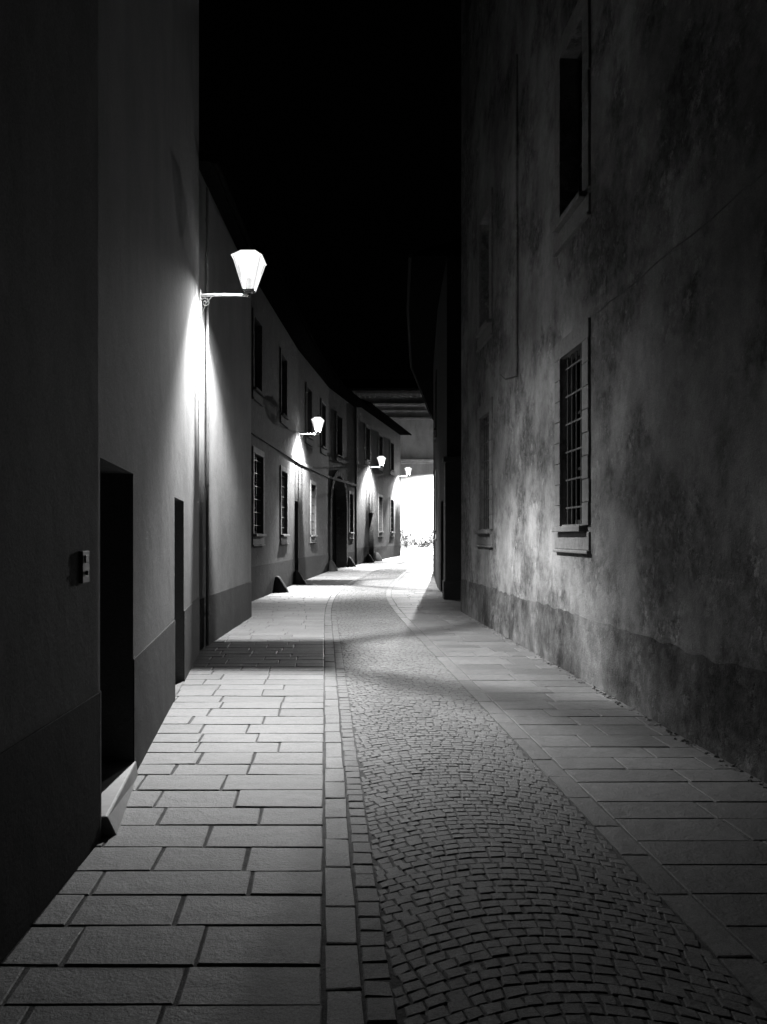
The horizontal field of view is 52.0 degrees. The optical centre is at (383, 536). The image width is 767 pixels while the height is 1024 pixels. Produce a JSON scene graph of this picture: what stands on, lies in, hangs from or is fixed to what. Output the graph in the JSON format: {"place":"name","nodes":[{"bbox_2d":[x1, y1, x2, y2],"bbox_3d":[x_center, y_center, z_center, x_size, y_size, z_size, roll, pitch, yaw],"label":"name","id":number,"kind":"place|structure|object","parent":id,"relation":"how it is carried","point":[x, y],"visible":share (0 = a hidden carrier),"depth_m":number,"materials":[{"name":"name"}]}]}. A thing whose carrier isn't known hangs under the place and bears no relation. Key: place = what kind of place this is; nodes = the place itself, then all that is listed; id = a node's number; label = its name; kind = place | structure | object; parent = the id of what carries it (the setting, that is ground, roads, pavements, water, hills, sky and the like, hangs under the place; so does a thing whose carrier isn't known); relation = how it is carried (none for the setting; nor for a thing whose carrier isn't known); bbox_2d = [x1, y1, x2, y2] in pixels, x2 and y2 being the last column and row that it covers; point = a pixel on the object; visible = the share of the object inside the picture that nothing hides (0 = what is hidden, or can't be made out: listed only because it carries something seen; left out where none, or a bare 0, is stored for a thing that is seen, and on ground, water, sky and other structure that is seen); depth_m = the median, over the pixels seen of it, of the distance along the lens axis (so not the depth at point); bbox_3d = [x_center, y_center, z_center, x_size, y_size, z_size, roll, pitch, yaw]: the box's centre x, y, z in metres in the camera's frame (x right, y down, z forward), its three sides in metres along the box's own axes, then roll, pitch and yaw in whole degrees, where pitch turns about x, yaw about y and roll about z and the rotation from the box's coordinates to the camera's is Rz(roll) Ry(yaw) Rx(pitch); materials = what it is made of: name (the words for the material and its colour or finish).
{"place":"outdoors","nodes":[
{"label":"outdoors","id":0,"kind":"place"},
{"bbox_2d":[0,547,432,1023],"bbox_3d":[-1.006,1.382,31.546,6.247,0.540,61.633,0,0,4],"label":"pavement","id":1,"kind":"structure","parent":0,"point":[125,914],"depth_m":3.87,"materials":[{"name":"grey stone"}]},
{"bbox_2d":[274,576,288,592],"bbox_3d":[-3.016,1.393,23.196,0.460,0.493,0.450,0,0,2],"label":"wheel guard stone","id":2,"kind":"object","parent":1,"relation":"on","point":[280,586],"visible":0.95,"depth_m":23.06,"materials":[{"name":"grey stone"}]},
{"bbox_2d":[294,570,305,584],"bbox_3d":[-2.876,1.393,26.996,0.460,0.493,0.450,0,0,2],"label":"wheel guard stone","id":3,"kind":"object","parent":1,"relation":"on","point":[299,579],"visible":0.96,"depth_m":26.86,"materials":[{"name":"grey stone"}]},
{"bbox_2d":[329,560,337,570],"bbox_3d":[-2.233,1.287,35.069,0.460,0.493,0.450,0,0,10],"label":"wheel guard stone","id":4,"kind":"object","parent":1,"relation":"on","point":[332,566],"visible":0.97,"depth_m":34.94,"materials":[{"name":"grey stone"}]},
{"bbox_2d":[348,557,355,566],"bbox_3d":[-1.567,1.232,38.769,0.460,0.493,0.450,0,0,10],"label":"wheel guard stone","id":5,"kind":"object","parent":1,"relation":"on","point":[351,563],"visible":0.95,"depth_m":38.63,"materials":[{"name":"grey stone"}]},
{"bbox_2d":[367,554,373,562],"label":"wheel guard stone","id":6,"kind":"object","parent":1,"relation":"on","point":[370,559],"visible":0.97,"depth_m":42.83,"materials":[{"name":"grey stone"}]},
{"bbox_2d":[375,552,382,560],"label":"wheel guard stone","id":7,"kind":"object","parent":1,"relation":"on","point":[378,557],"visible":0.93,"depth_m":45.03,"materials":[{"name":"grey stone"}]},
{"bbox_2d":[325,554,432,1023],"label":"kerb","id":8,"kind":"structure","parent":1,"relation":"on","point":[342,974],"depth_m":3.70,"materials":[{"name":"stone"}]},
{"bbox_2d":[199,0,460,378],"label":"sky","id":9,"kind":"structure","parent":0,"point":[332,128],"materials":[{"name":"black"}]},
{"bbox_2d":[366,555,432,576],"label":"cobbled road","id":10,"kind":"structure","parent":0,"point":[399,570],"depth_m":37.22,"materials":[{"name":"stone"}]},
{"bbox_2d":[336,563,766,1023],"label":"road","id":11,"kind":"structure","parent":0,"point":[394,981],"depth_m":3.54,"materials":[{"name":"grey stone"}]},
{"bbox_2d":[331,579,396,1022],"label":"kerb","id":12,"kind":"structure","parent":11,"relation":"on","point":[380,1006],"depth_m":3.70,"materials":[{"name":"stone"}]},
{"bbox_2d":[391,562,766,969],"bbox_3d":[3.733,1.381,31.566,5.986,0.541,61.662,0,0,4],"label":"pavement","id":13,"kind":"structure","parent":0,"point":[670,821],"depth_m":5.54,"materials":[{"name":"grey stone"}]},
{"bbox_2d":[386,561,766,1011],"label":"kerb","id":14,"kind":"structure","parent":13,"relation":"on","point":[718,940],"depth_m":4.00,"materials":[{"name":"stone"}]},
{"bbox_2d":[466,617,766,788],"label":"plaster debris","id":15,"kind":"object","parent":13,"relation":"on","point":[687,741],"visible":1,"depth_m":7.20,"materials":[{"name":"stone"}]},
{"bbox_3d":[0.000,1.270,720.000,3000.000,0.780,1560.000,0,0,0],"label":"ground","id":16,"kind":"structure","parent":0,"visible":0},
{"bbox_2d":[0,0,198,962],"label":"plastered house","id":17,"kind":"structure","parent":16,"relation":"on","point":[99,376],"depth_m":4.08,"materials":[{"name":"paint"}]},
{"bbox_2d":[199,245,265,318],"bbox_3d":[-2.118,-3.565,10.980,0.916,1.030,0.430,0,0,0],"label":"street lamp","id":18,"kind":"object","parent":17,"relation":"attached to","point":[248,257],"visible":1,"depth_m":10.95,"materials":[{"name":"glass"}]},
{"bbox_2d":[199,151,265,650],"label":"plastered house","id":19,"kind":"structure","parent":16,"relation":"on","point":[225,594],"depth_m":12.89,"materials":[{"name":"paint"}]},
{"bbox_2d":[251,245,369,600],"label":"old townhouse","id":20,"kind":"structure","parent":16,"relation":"on","point":[303,506],"depth_m":26.42,"materials":[{"name":"paint"}]},
{"bbox_2d":[252,308,264,406],"bbox_3d":[-3.367,-4.660,20.600,0.370,2.300,1.343,0,0,0],"label":"window","id":21,"kind":"structure","parent":20,"relation":"in","point":[257,394],"depth_m":20.37,"materials":[{"name":"grey stone"}]},
{"bbox_2d":[252,446,266,545],"bbox_3d":[-3.364,-1.035,20.702,0.330,2.550,1.542,0,0,2],"label":"window","id":22,"kind":"structure","parent":20,"relation":"in","point":[257,539],"depth_m":20.76,"materials":[{"name":"grey stone"}]},
{"bbox_2d":[280,465,289,544],"bbox_3d":[-3.210,-0.985,24.849,0.374,2.450,1.442,0,0,0],"label":"window","id":23,"kind":"structure","parent":20,"relation":"in","point":[284,537],"depth_m":24.84,"materials":[{"name":"grey stone"}]},
{"bbox_2d":[280,348,289,427],"bbox_3d":[-3.108,-4.660,24.798,0.120,2.300,1.342,0,0,2],"label":"window","id":24,"kind":"structure","parent":20,"relation":"in","point":[284,417],"depth_m":24.63,"materials":[{"name":"grey stone"}]},
{"bbox_2d":[306,382,313,446],"bbox_3d":[-2.813,-4.660,30.096,0.120,2.300,1.344,0,0,5],"label":"window","id":25,"kind":"structure","parent":20,"relation":"in","point":[309,439],"depth_m":30.31,"materials":[{"name":"grey stone"}]},
{"bbox_2d":[298,415,323,442],"bbox_3d":[-2.572,-3.845,27.963,0.916,1.030,0.430,0,0,2],"label":"street lamp","id":26,"kind":"object","parent":20,"relation":"attached to","point":[317,418],"visible":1,"depth_m":27.94,"materials":[{"name":"glass"}]},
{"bbox_2d":[310,480,317,542],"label":"window","id":27,"kind":"structure","parent":20,"relation":"in","point":[312,537],"depth_m":31.20,"materials":[{"name":"grey stone"}]},
{"bbox_2d":[321,398,327,455],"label":"window","id":28,"kind":"structure","parent":20,"relation":"in","point":[323,448],"depth_m":33.42,"materials":[{"name":"grey stone"}]},
{"bbox_2d":[336,411,343,463],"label":"window","id":29,"kind":"structure","parent":20,"relation":"in","point":[339,458],"depth_m":37.48,"materials":[{"name":"grey stone"}]},
{"bbox_2d":[349,491,354,538],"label":"window","id":30,"kind":"structure","parent":20,"relation":"in","point":[351,534],"depth_m":39.82,"materials":[{"name":"grey stone"}]},
{"bbox_2d":[355,399,411,564],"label":"old townhouse","id":31,"kind":"structure","parent":16,"relation":"on","point":[378,432],"depth_m":45.40,"materials":[{"name":"paint"}]},
{"bbox_2d":[365,424,371,466],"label":"window","id":32,"kind":"structure","parent":31,"relation":"in","point":[367,461],"depth_m":43.57,"materials":[{"name":"grey stone"}]},
{"bbox_2d":[369,454,385,472],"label":"street lamp","id":33,"kind":"object","parent":31,"relation":"attached to","point":[380,457],"visible":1,"depth_m":43.29,"materials":[{"name":"glass"}]},
{"bbox_2d":[378,494,383,536],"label":"window","id":34,"kind":"structure","parent":31,"relation":"in","point":[380,533],"depth_m":46.50,"materials":[{"name":"grey stone"}]},
{"bbox_2d":[378,432,383,471],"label":"window","id":35,"kind":"structure","parent":31,"relation":"in","point":[379,434],"depth_m":46.68,"materials":[{"name":"grey stone"}]},
{"bbox_2d":[390,497,394,536],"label":"window","id":36,"kind":"structure","parent":31,"relation":"in","point":[391,533],"depth_m":50.38,"materials":[{"name":"grey stone"}]},
{"bbox_2d":[390,440,394,475],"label":"window","id":37,"kind":"structure","parent":31,"relation":"in","point":[391,471],"depth_m":49.72,"materials":[{"name":"grey stone"}]},
{"bbox_2d":[398,466,411,478],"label":"street lamp","id":38,"kind":"object","parent":31,"relation":"attached to","point":[408,468],"visible":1,"depth_m":51.79,"materials":[{"name":"glass"}]},
{"bbox_2d":[341,379,432,546],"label":"palace facade","id":39,"kind":"structure","parent":16,"relation":"on","point":[400,402],"depth_m":75.00,"materials":[{"name":"paint"}]},
{"bbox_2d":[401,526,417,547],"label":"bush","id":40,"kind":"object","parent":16,"relation":"on","point":[406,538],"visible":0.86,"depth_m":72.17,"materials":[{"name":"grey plant"}]},
{"bbox_2d":[412,536,430,546],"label":"bush","id":41,"kind":"object","parent":16,"relation":"on","point":[425,543],"visible":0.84,"depth_m":72.50,"materials":[{"name":"grey plant"}]},
{"bbox_2d":[427,530,432,545],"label":"bush","id":42,"kind":"object","parent":16,"relation":"on","point":[430,540],"visible":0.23,"depth_m":71.83,"materials":[{"name":"grey plant"}]},
{"bbox_2d":[406,237,460,599],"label":"dark townhouse","id":43,"kind":"structure","parent":16,"relation":"on","point":[434,306],"depth_m":21.67,"materials":[{"name":"paint"}]},
{"bbox_2d":[433,469,436,539],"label":"window","id":44,"kind":"structure","parent":43,"relation":"in","point":[435,531],"depth_m":26.92,"materials":[{"name":"grey glass"}]},
{"bbox_2d":[433,370,436,441],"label":"window","id":45,"kind":"structure","parent":43,"relation":"in","point":[435,429],"depth_m":26.97,"materials":[{"name":"grey glass"}]},
{"bbox_2d":[461,0,766,783],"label":"weathered house","id":46,"kind":"structure","parent":16,"relation":"on","point":[613,348],"depth_m":7.73,"materials":[{"name":"paint"}]},
{"bbox_2d":[475,397,492,547],"bbox_3d":[1.934,-1.140,14.553,0.299,2.660,1.365,0,0,-4],"label":"window","id":47,"kind":"structure","parent":46,"relation":"in","point":[484,537],"depth_m":14.57,"materials":[{"name":"grey stone"}]},
{"bbox_2d":[475,187,492,352],"bbox_3d":[1.844,-4.865,14.547,0.120,2.610,1.362,0,0,-4],"label":"window","id":48,"kind":"structure","parent":46,"relation":"in","point":[484,332],"depth_m":14.38,"materials":[{"name":"grey stone"}]},
{"bbox_2d":[552,317,590,553],"bbox_3d":[2.311,-1.120,9.355,0.330,2.620,1.323,0,0,-4],"label":"window","id":49,"kind":"structure","parent":46,"relation":"in","point":[568,539],"depth_m":9.49,"materials":[{"name":"grey stone"}]},
{"bbox_2d":[552,0,590,256],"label":"window","id":50,"kind":"structure","parent":46,"relation":"in","point":[567,223],"depth_m":9.31,"materials":[{"name":"grey stone"}]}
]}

